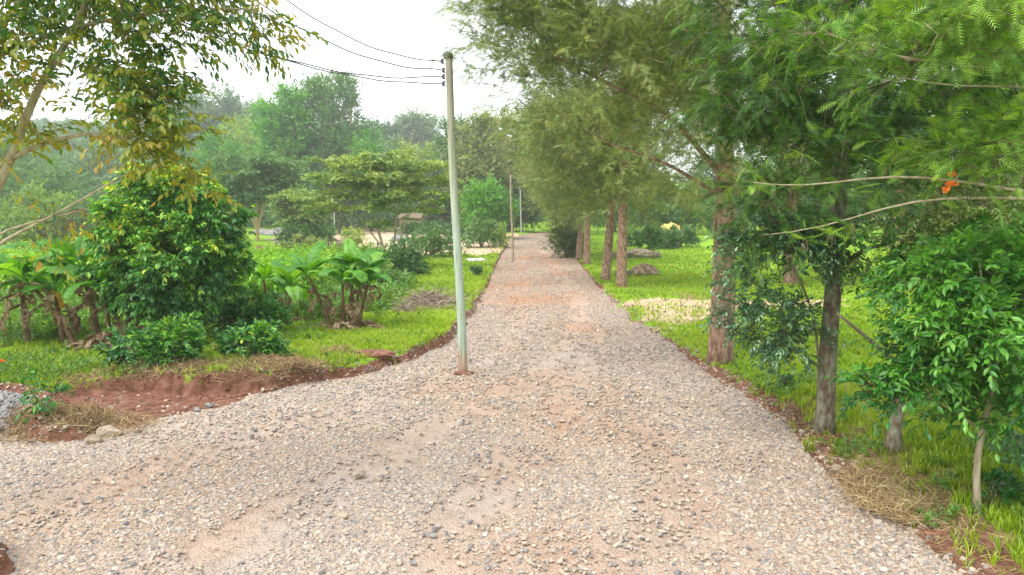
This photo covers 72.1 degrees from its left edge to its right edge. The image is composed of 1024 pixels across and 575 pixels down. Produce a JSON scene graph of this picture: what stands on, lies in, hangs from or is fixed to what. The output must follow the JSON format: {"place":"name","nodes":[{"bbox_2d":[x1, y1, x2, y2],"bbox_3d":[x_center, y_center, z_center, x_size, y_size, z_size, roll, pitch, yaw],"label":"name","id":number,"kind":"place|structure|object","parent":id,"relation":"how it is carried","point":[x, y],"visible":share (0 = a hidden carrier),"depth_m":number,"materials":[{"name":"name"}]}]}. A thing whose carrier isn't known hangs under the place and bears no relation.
{"place":"outdoors","nodes":[
{"label":"outdoors","id":0,"kind":"place"},
{"bbox_2d":[0,232,999,574],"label":"road","id":1,"kind":"structure","parent":0,"point":[436,428],"depth_m":10.85,"materials":[{"name":"gravel"}]},
{"bbox_2d":[0,0,1022,180],"label":"sky","id":2,"kind":"structure","parent":0,"point":[402,27],"materials":[{"name":"white"}]},
{"bbox_2d":[0,246,1023,574],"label":"grass","id":3,"kind":"structure","parent":0,"point":[432,322],"depth_m":20.48,"materials":[{"name":"plant"}]},
{"bbox_2d":[0,144,1023,574],"bbox_3d":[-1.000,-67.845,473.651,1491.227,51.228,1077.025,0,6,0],"label":"ground","id":4,"kind":"structure","parent":0,"point":[186,390],"depth_m":16.36,"materials":[{"name":"soil"}]},
{"bbox_2d":[0,390,38,431],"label":"gravel","id":5,"kind":"structure","parent":4,"relation":"on","point":[8,399],"depth_m":14.87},
{"bbox_2d":[0,134,57,222],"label":"round tree","id":6,"kind":"object","parent":4,"relation":"on","point":[17,162],"visible":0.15,"depth_m":138.50,"materials":[{"name":"green plant"}]},
{"bbox_2d":[0,199,73,244],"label":"shrub","id":7,"kind":"object","parent":4,"relation":"on","point":[4,228],"visible":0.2,"depth_m":86.22,"materials":[{"name":"green plant"}]},
{"bbox_2d":[0,171,90,248],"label":"shrub","id":8,"kind":"object","parent":4,"relation":"on","point":[27,219],"visible":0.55,"depth_m":83.42,"materials":[{"name":"green plant"}]},
{"bbox_2d":[0,155,105,224],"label":"round tree","id":9,"kind":"object","parent":4,"relation":"on","point":[50,184],"visible":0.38,"depth_m":107.80,"materials":[{"name":"green plant"}]},
{"bbox_2d":[0,235,156,352],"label":"banana clump","id":10,"kind":"object","parent":4,"relation":"on","point":[16,269],"visible":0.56,"depth_m":20.27,"materials":[{"name":"plant"}]},
{"bbox_2d":[39,189,125,243],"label":"shrub","id":11,"kind":"object","parent":4,"relation":"on","point":[65,203],"visible":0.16,"depth_m":83.76,"materials":[{"name":"green plant"}]},
{"bbox_2d":[0,394,166,446],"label":"straw pile","id":12,"kind":"object","parent":4,"relation":"on","point":[85,419],"visible":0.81,"depth_m":13.42,"materials":[{"name":"plant"}]},
{"bbox_2d":[13,369,75,424],"bbox_3d":[-8.855,2.085,13.205,1.045,1.152,0.808,-1,6,-14],"label":"seedling","id":13,"kind":"object","parent":12,"relation":"on","point":[57,388],"visible":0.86,"depth_m":13.21,"materials":[{"name":"green plant"}]},
{"bbox_2d":[60,139,145,204],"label":"round tree","id":14,"kind":"object","parent":4,"relation":"on","point":[104,169],"visible":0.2,"depth_m":145.62,"materials":[{"name":"green plant"}]},
{"bbox_2d":[96,425,122,436],"bbox_3d":[-7.455,2.679,13.039,0.482,0.257,0.248,0,6,0],"label":"boulder","id":15,"kind":"object","parent":4,"relation":"on","point":[106,430],"visible":0.85,"depth_m":12.95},
{"bbox_2d":[93,161,178,202],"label":"round tree","id":16,"kind":"object","parent":4,"relation":"on","point":[112,175],"visible":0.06,"depth_m":113.40,"materials":[{"name":"green plant"}]},
{"bbox_2d":[91,311,212,371],"bbox_3d":[-8.904,1.562,17.538,2.736,1.926,2.467,-3,6,-27],"label":"bush","id":17,"kind":"object","parent":4,"relation":"on","point":[184,337],"visible":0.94,"depth_m":17.23,"materials":[{"name":"green plant"}]},
{"bbox_2d":[0,0,328,281],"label":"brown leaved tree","id":18,"kind":"object","parent":4,"relation":"on","point":[136,99],"visible":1,"depth_m":8.65,"materials":[{"name":"green plant"}]},
{"bbox_2d":[73,160,264,330],"bbox_3d":[-10.108,-0.948,20.793,5.113,5.590,4.402,0,6,0],"label":"round tree","id":19,"kind":"object","parent":4,"relation":"on","point":[198,268],"visible":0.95,"depth_m":19.83,"materials":[{"name":"green plant"}]},
{"bbox_2d":[0,236,343,298],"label":"maize crop","id":20,"kind":"object","parent":4,"relation":"on","point":[265,255],"visible":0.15,"depth_m":37.50,"materials":[{"name":"plant"}]},
{"bbox_2d":[155,87,219,145],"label":"hill tree","id":21,"kind":"object","parent":4,"relation":"on","point":[193,108],"visible":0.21,"depth_m":261.25,"materials":[{"name":"green plant"}]},
{"bbox_2d":[91,354,286,391],"bbox_3d":[-7.702,1.975,16.976,4.844,0.798,1.808,0,6,0],"label":"straw pile","id":22,"kind":"object","parent":4,"relation":"on","point":[188,364],"visible":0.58,"depth_m":16.79,"materials":[{"name":"plant"}]},
{"bbox_2d":[181,121,256,211],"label":"round tree","id":23,"kind":"object","parent":4,"relation":"on","point":[212,144],"visible":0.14,"depth_m":145.76,"materials":[{"name":"green plant"}]},
{"bbox_2d":[187,81,252,144],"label":"hill tree","id":24,"kind":"object","parent":4,"relation":"on","point":[228,104],"visible":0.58,"depth_m":256.57,"materials":[{"name":"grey plant"}]},
{"bbox_2d":[4,129,439,224],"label":"woodland","id":25,"kind":"object","parent":4,"relation":"on","point":[63,157],"visible":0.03,"depth_m":225.52,"materials":[{"name":"green plant"}]},
{"bbox_2d":[0,116,444,160],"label":"woodland","id":26,"kind":"object","parent":4,"relation":"on","point":[40,123],"visible":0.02,"depth_m":286.88,"materials":[{"name":"green plant"}]},
{"bbox_2d":[210,327,247,355],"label":"bush","id":27,"kind":"object","parent":4,"relation":"on","point":[220,341],"visible":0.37,"depth_m":19.14,"materials":[{"name":"green plant"}]},
{"bbox_2d":[191,112,277,174],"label":"round tree","id":28,"kind":"object","parent":4,"relation":"on","point":[238,134],"visible":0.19,"depth_m":178.77,"materials":[{"name":"green plant"}]},
{"bbox_2d":[205,281,294,330],"bbox_3d":[-8.357,0.835,22.879,2.806,2.139,2.538,3,6,29],"label":"bush","id":29,"kind":"object","parent":4,"relation":"on","point":[249,310],"visible":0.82,"depth_m":22.41,"materials":[{"name":"green plant"}]},
{"bbox_2d":[222,316,298,358],"bbox_3d":[-6.541,1.497,18.296,1.984,1.474,1.743,5,7,40],"label":"bush","id":30,"kind":"object","parent":4,"relation":"on","point":[264,339],"visible":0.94,"depth_m":18.07,"materials":[{"name":"green plant"}]},
{"bbox_2d":[202,150,322,240],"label":"acacia tree","id":31,"kind":"object","parent":4,"relation":"on","point":[270,172],"visible":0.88,"depth_m":93.21,"materials":[{"name":"green plant"}]},
{"bbox_2d":[4,175,522,231],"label":"woodland","id":32,"kind":"object","parent":4,"relation":"on","point":[385,214],"visible":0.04,"depth_m":132.61,"materials":[{"name":"green plant"}]},
{"bbox_2d":[239,259,314,321],"bbox_3d":[-8.701,0.168,25.974,3.216,2.392,2.726,0,6,0],"label":"banana clump","id":33,"kind":"object","parent":4,"relation":"on","point":[283,279],"visible":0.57,"depth_m":25.82,"materials":[{"name":"plant"}]},
{"bbox_2d":[238,79,323,225],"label":"eucalyptus tree","id":34,"kind":"object","parent":4,"relation":"on","point":[271,125],"visible":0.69,"depth_m":145.27,"materials":[{"name":"green plant"}]},
{"bbox_2d":[221,352,353,385],"bbox_3d":[-5.847,2.002,17.294,4.448,0.951,2.018,0,6,0],"label":"straw pile","id":35,"kind":"object","parent":4,"relation":"on","point":[289,362],"visible":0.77,"depth_m":17.16,"materials":[{"name":"plant"}]},
{"bbox_2d":[263,182,333,230],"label":"round tree","id":36,"kind":"object","parent":4,"relation":"on","point":[286,207],"visible":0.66,"depth_m":86.32,"materials":[{"name":"green plant"}]},
{"bbox_2d":[275,230,331,251],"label":"shrub","id":37,"kind":"object","parent":4,"relation":"on","point":[314,239],"visible":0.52,"depth_m":74.04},
{"bbox_2d":[273,216,337,244],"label":"shrub","id":38,"kind":"object","parent":4,"relation":"on","point":[319,230],"visible":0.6,"depth_m":85.78,"materials":[{"name":"green plant"}]},
{"bbox_2d":[286,69,341,188],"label":"eucalyptus tree","id":39,"kind":"object","parent":4,"relation":"on","point":[315,86],"visible":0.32,"depth_m":149.99,"materials":[{"name":"green plant"}]},
{"bbox_2d":[272,239,392,331],"bbox_3d":[-6.116,-0.059,23.943,3.935,3.131,2.664,-1,6,-14],"label":"banana clump","id":40,"kind":"object","parent":4,"relation":"on","point":[369,262],"visible":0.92,"depth_m":23.98,"materials":[{"name":"plant"}]},
{"bbox_2d":[307,164,372,233],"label":"round tree","id":41,"kind":"object","parent":4,"relation":"on","point":[339,215],"visible":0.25,"depth_m":115.71,"materials":[{"name":"green plant"}]},
{"bbox_2d":[303,61,380,227],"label":"eucalyptus tree","id":42,"kind":"object","parent":4,"relation":"on","point":[336,144],"visible":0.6,"depth_m":146.02,"materials":[{"name":"green plant"}]},
{"bbox_2d":[339,226,367,249],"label":"shrub","id":43,"kind":"object","parent":4,"relation":"on","point":[347,234],"visible":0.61,"depth_m":78.15,"materials":[{"name":"green plant"}]},
{"bbox_2d":[325,241,393,270],"bbox_3d":[-9.377,-1.285,42.257,4.948,2.977,4.964,0,6,0],"label":"shrub","id":44,"kind":"object","parent":4,"relation":"on","point":[381,266],"visible":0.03,"depth_m":42.74,"materials":[{"name":"green plant"}]},
{"bbox_2d":[344,115,388,152],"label":"hill tree","id":45,"kind":"object","parent":4,"relation":"on","point":[375,123],"visible":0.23,"depth_m":233.95,"materials":[{"name":"green plant"}]},
{"bbox_2d":[343,125,397,230],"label":"round tree","id":46,"kind":"object","parent":4,"relation":"on","point":[377,147],"visible":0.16,"depth_m":137.00,"materials":[{"name":"green plant"}]},
{"bbox_2d":[284,148,461,253],"bbox_3d":[-10.544,-6.006,54.390,13.551,9.060,8.270,0,6,0],"label":"spreading tree","id":47,"kind":"object","parent":4,"relation":"on","point":[370,166],"visible":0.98,"depth_m":53.14,"materials":[{"name":"green plant"}]},
{"bbox_2d":[357,349,395,358],"bbox_3d":[-3.787,1.835,19.325,1.190,0.285,0.676,0,6,0],"label":"rock","id":48,"kind":"object","parent":4,"relation":"on","point":[382,353],"visible":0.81,"depth_m":19.14,"materials":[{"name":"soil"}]},
{"bbox_2d":[355,261,409,286],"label":"shrub","id":49,"kind":"object","parent":4,"relation":"on","point":[392,274],"visible":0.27,"depth_m":36.84,"materials":[{"name":"green plant"}]},
{"bbox_2d":[371,115,411,147],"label":"hill tree","id":50,"kind":"object","parent":4,"relation":"on","point":[395,128],"visible":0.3,"depth_m":282.68,"materials":[{"name":"green plant"}]},
{"bbox_2d":[362,238,432,274],"bbox_3d":[-7.888,-1.737,47.502,5.268,3.389,5.021,0,6,0],"label":"shrub","id":51,"kind":"object","parent":4,"relation":"on","point":[412,260],"visible":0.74,"depth_m":46.73,"materials":[{"name":"green plant"}]},
{"bbox_2d":[379,133,415,190],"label":"round tree","id":52,"kind":"object","parent":4,"relation":"on","point":[394,141],"visible":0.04,"depth_m":171.71,"materials":[{"name":"green plant"}]},
{"bbox_2d":[391,103,426,146],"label":"hill tree","id":53,"kind":"object","parent":4,"relation":"on","point":[404,122],"visible":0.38,"depth_m":291.81,"materials":[{"name":"green plant"}]},
{"bbox_2d":[382,134,441,196],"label":"round tree","id":54,"kind":"object","parent":4,"relation":"on","point":[418,155],"visible":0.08,"depth_m":155.12,"materials":[{"name":"green plant"}]},
{"bbox_2d":[402,105,435,144],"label":"hill tree","id":55,"kind":"object","parent":4,"relation":"on","point":[411,121],"visible":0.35,"depth_m":291.57,"materials":[{"name":"green plant"}]},
{"bbox_2d":[409,109,440,142],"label":"hill tree","id":56,"kind":"object","parent":4,"relation":"on","point":[425,120],"visible":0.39,"depth_m":291.96,"materials":[{"name":"green plant"}]},
{"bbox_2d":[412,113,446,154],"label":"hill tree","id":57,"kind":"object","parent":4,"relation":"on","point":[439,133],"visible":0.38,"depth_m":292.69,"materials":[{"name":"green plant"}]},
{"bbox_2d":[383,277,479,315],"bbox_3d":[-3.561,0.412,30.509,4.905,1.514,6.816,0,6,0],"label":"brush pile","id":58,"kind":"object","parent":4,"relation":"on","point":[430,298],"visible":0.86,"depth_m":29.86,"materials":[{"name":"wood"}]},
{"bbox_2d":[397,220,468,257],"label":"shrub","id":59,"kind":"object","parent":4,"relation":"on","point":[430,237],"visible":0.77,"depth_m":67.93,"materials":[{"name":"green plant"}]},
{"bbox_2d":[407,182,464,224],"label":"round tree","id":60,"kind":"object","parent":4,"relation":"on","point":[441,216],"visible":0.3,"depth_m":131.19,"materials":[{"name":"green plant"}]},
{"bbox_2d":[421,112,472,217],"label":"eucalyptus tree","id":61,"kind":"object","parent":4,"relation":"on","point":[441,152],"visible":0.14,"depth_m":146.69,"materials":[{"name":"green plant"}]},
{"bbox_2d":[398,219,504,234],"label":"hedge","id":62,"kind":"object","parent":4,"relation":"on","point":[409,228],"visible":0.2,"depth_m":114.84,"materials":[{"name":"green plant"}]},
{"bbox_2d":[440,51,472,375],"bbox_3d":[-1.386,-1.719,17.962,0.783,8.339,0.457,0,6,0],"label":"utility pole","id":63,"kind":"object","parent":4,"relation":"on","point":[461,319],"visible":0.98,"depth_m":17.85,"materials":[{"name":"concrete"}]},
{"bbox_2d":[139,0,442,78],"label":"overhead wire","id":64,"kind":"object","parent":63,"relation":"attached to","point":[339,71],"visible":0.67,"depth_m":15.25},
{"bbox_2d":[140,7,442,83],"bbox_3d":[-5.908,-5.687,12.207,0.023,2.794,13.454,4,7,38],"label":"overhead wire","id":65,"kind":"object","parent":63,"relation":"attached to","point":[339,73],"visible":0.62,"depth_m":15.22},
{"bbox_2d":[259,2,442,70],"bbox_3d":[-5.906,-8.398,11.940,0.023,7.342,13.457,4,7,38],"label":"overhead wire","id":66,"kind":"object","parent":63,"relation":"attached to","point":[353,52],"visible":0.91,"depth_m":15.47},
{"bbox_2d":[287,0,441,61],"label":"overhead wire","id":67,"kind":"object","parent":63,"relation":"attached to","point":[360,42],"visible":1,"depth_m":15.52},
{"bbox_2d":[434,101,514,215],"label":"eucalyptus tree","id":68,"kind":"object","parent":4,"relation":"on","point":[481,162],"visible":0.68,"depth_m":124.80,"materials":[{"name":"green plant"}]},
{"bbox_2d":[441,171,523,232],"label":"mango tree","id":69,"kind":"object","parent":4,"relation":"on","point":[491,204],"visible":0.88,"depth_m":101.29,"materials":[{"name":"green plant"}]},
{"bbox_2d":[461,215,503,247],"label":"shrub","id":70,"kind":"object","parent":4,"relation":"on","point":[476,236],"visible":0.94,"depth_m":83.13,"materials":[{"name":"green plant"}]},
{"bbox_2d":[488,221,510,246],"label":"shrub","id":71,"kind":"object","parent":4,"relation":"on","point":[502,236],"visible":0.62,"depth_m":86.06,"materials":[{"name":"green plant"}]},
{"bbox_2d":[12,277,996,568],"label":"soil clods","id":72,"kind":"object","parent":4,"relation":"on","point":[940,533],"visible":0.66,"depth_m":15.57,"materials":[{"name":"soil"}]},
{"bbox_2d":[486,103,529,230],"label":"eucalyptus tree","id":73,"kind":"object","parent":4,"relation":"on","point":[510,162],"visible":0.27,"depth_m":136.68,"materials":[{"name":"green plant"}]},
{"bbox_2d":[509,174,513,261],"bbox_3d":[-0.056,-6.206,64.476,0.530,8.192,0.239,0,6,0],"label":"utility pole","id":74,"kind":"object","parent":4,"relation":"on","point":[512,234],"visible":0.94,"depth_m":64.40,"materials":[{"name":"metal"}]},
{"bbox_2d":[0,269,1023,528],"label":"weeds","id":75,"kind":"object","parent":4,"relation":"on","point":[42,331],"visible":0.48,"depth_m":21.08,"materials":[{"name":"plant"}]},
{"bbox_2d":[0,297,1023,574],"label":"straw litter","id":76,"kind":"object","parent":4,"relation":"on","point":[148,371],"visible":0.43,"depth_m":15.99,"materials":[{"name":"plant"}]},
{"bbox_2d":[506,182,548,232],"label":"round tree","id":77,"kind":"object","parent":4,"relation":"on","point":[528,216],"visible":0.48,"depth_m":132.40,"materials":[{"name":"green plant"}]},
{"bbox_2d":[507,105,575,230],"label":"silver oak tree","id":78,"kind":"object","parent":4,"relation":"on","point":[523,175],"visible":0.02,"depth_m":84.34,"materials":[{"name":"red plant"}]},
{"bbox_2d":[512,155,576,224],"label":"silver oak tree","id":79,"kind":"object","parent":4,"relation":"on","point":[525,179],"visible":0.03,"depth_m":91.19,"materials":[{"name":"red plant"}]},
{"bbox_2d":[512,90,617,259],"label":"silver oak tree","id":80,"kind":"object","parent":4,"relation":"on","point":[579,246],"visible":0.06,"depth_m":67.38,"materials":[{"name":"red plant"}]},
{"bbox_2d":[522,153,608,229],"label":"silver oak tree","id":81,"kind":"object","parent":4,"relation":"on","point":[572,227],"visible":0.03,"depth_m":73.02,"materials":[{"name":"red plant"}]},
{"bbox_2d":[538,212,597,257],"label":"bush","id":82,"kind":"object","parent":4,"relation":"on","point":[566,241],"visible":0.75,"depth_m":70.98,"materials":[{"name":"plant"}]},
{"bbox_2d":[517,77,651,263],"bbox_3d":[7.085,-10.274,60.651,12.117,16.857,14.286,-3,6,-30],"label":"silver oak tree","id":83,"kind":"object","parent":4,"relation":"on","point":[586,256],"visible":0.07,"depth_m":61.04,"materials":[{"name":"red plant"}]},
{"bbox_2d":[486,1,684,280],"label":"silver oak tree","id":84,"kind":"object","parent":4,"relation":"on","point":[607,257],"visible":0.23,"depth_m":44.33,"materials":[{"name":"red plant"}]},
{"bbox_2d":[497,0,737,287],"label":"silver oak tree","id":85,"kind":"object","parent":4,"relation":"on","point":[623,157],"visible":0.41,"depth_m":39.12,"materials":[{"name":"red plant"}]},
{"bbox_2d":[612,248,660,258],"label":"rock","id":86,"kind":"object","parent":4,"relation":"on","point":[638,253],"visible":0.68,"depth_m":69.11,"materials":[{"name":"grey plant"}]},
{"bbox_2d":[614,263,658,275],"bbox_3d":[8.652,-1.126,48.851,3.090,1.108,1.527,0,6,0],"label":"rock","id":87,"kind":"object","parent":4,"relation":"on","point":[642,269],"visible":0.74,"depth_m":48.36,"materials":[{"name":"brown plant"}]},
{"bbox_2d":[628,223,666,250],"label":"shrub","id":88,"kind":"object","parent":4,"relation":"on","point":[650,234],"visible":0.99,"depth_m":71.15,"materials":[{"name":"green plant"}]},
{"bbox_2d":[422,0,890,365],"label":"silver oak tree","id":89,"kind":"object","parent":4,"relation":"on","point":[633,37],"visible":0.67,"depth_m":17.79,"materials":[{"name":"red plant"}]},
{"bbox_2d":[627,169,695,229],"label":"round tree","id":90,"kind":"object","parent":4,"relation":"on","point":[664,218],"visible":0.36,"depth_m":112.42,"materials":[{"name":"green plant"}]},
{"bbox_2d":[647,227,680,248],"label":"shrub","id":91,"kind":"object","parent":4,"relation":"on","point":[670,242],"visible":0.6,"depth_m":82.78,"materials":[{"name":"green plant"}]},
{"bbox_2d":[661,224,702,246],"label":"shrub","id":92,"kind":"object","parent":4,"relation":"on","point":[692,237],"visible":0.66,"depth_m":85.97,"materials":[{"name":"green plant"}]},
{"bbox_2d":[672,171,714,232],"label":"round tree","id":93,"kind":"object","parent":4,"relation":"on","point":[689,220],"visible":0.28,"depth_m":117.09,"materials":[{"name":"green plant"}]},
{"bbox_2d":[446,156,970,233],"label":"woodland","id":94,"kind":"object","parent":4,"relation":"on","point":[616,220],"visible":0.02,"depth_m":123.00,"materials":[{"name":"green plant"}]},
{"bbox_2d":[679,151,758,227],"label":"round tree","id":95,"kind":"object","parent":4,"relation":"on","point":[707,173],"visible":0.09,"depth_m":132.88,"materials":[{"name":"green plant"}]},
{"bbox_2d":[705,159,782,230],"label":"round tree","id":96,"kind":"object","parent":4,"relation":"on","point":[745,171],"visible":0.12,"depth_m":103.00,"materials":[{"name":"green plant"}]},
{"bbox_2d":[768,368,800,389],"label":"bush","id":97,"kind":"object","parent":4,"relation":"on","point":[787,378],"visible":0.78,"depth_m":15.74,"materials":[{"name":"green plant"}]},
{"bbox_2d":[699,202,875,388],"bbox_3d":[4.836,0.560,12.592,3.140,4.153,1.830,0,6,0],"label":"leafy sapling","id":98,"kind":"object","parent":4,"relation":"on","point":[758,311],"visible":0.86,"depth_m":12.34,"materials":[{"name":"green plant"}]},
{"bbox_2d":[734,4,901,284],"bbox_3d":[17.175,-8.815,40.483,10.684,18.073,9.114,0,6,0],"label":"silver oak tree","id":99,"kind":"object","parent":4,"relation":"on","point":[786,278],"visible":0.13,"depth_m":41.03,"materials":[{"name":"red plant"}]},
{"bbox_2d":[655,0,1023,433],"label":"silver oak tree","id":100,"kind":"object","parent":4,"relation":"on","point":[811,125],"visible":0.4,"depth_m":11.91,"materials":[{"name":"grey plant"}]},
{"bbox_2d":[717,0,1023,250],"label":"silver oak tree","id":101,"kind":"object","parent":4,"relation":"on","point":[885,18],"visible":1,"depth_m":8.06,"materials":[{"name":"green plant"}]},
{"bbox_2d":[818,450,999,560],"bbox_3d":[5.276,2.891,9.859,2.116,0.684,3.441,0,6,0],"label":"straw pile","id":102,"kind":"object","parent":4,"relation":"on","point":[876,495],"visible":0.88,"depth_m":9.63,"materials":[{"name":"plant"}]},
{"bbox_2d":[824,47,999,273],"bbox_3d":[25.499,-9.138,45.504,14.550,17.733,11.265,-2,6,-17],"label":"silver oak tree","id":103,"kind":"object","parent":4,"relation":"on","point":[890,214],"visible":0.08,"depth_m":43.38,"materials":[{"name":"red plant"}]},
{"bbox_2d":[820,204,1023,514],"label":"broadleaf sapling","id":104,"kind":"object","parent":4,"relation":"on","point":[986,325],"visible":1,"depth_m":8.84,"materials":[{"name":"green plant"}]},
{"bbox_2d":[828,79,1023,453],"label":"leaning tree","id":105,"kind":"object","parent":4,"relation":"on","point":[893,439],"visible":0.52,"depth_m":11.45,"materials":[{"name":"green plant"}]},
{"bbox_2d":[834,202,1023,332],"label":"broadleaf tree","id":106,"kind":"object","parent":4,"relation":"on","point":[984,221],"visible":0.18,"depth_m":11.17,"materials":[{"name":"green plant"}]},
{"bbox_2d":[980,464,1023,507],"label":"bush","id":107,"kind":"object","parent":4,"relation":"on","point":[996,479],"visible":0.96,"depth_m":9.43,"materials":[{"name":"green plant"}]},
{"bbox_2d":[987,428,1023,480],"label":"bush","id":108,"kind":"object","parent":4,"relation":"on","point":[1020,439],"visible":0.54,"depth_m":9.75,"materials":[{"name":"green plant"}]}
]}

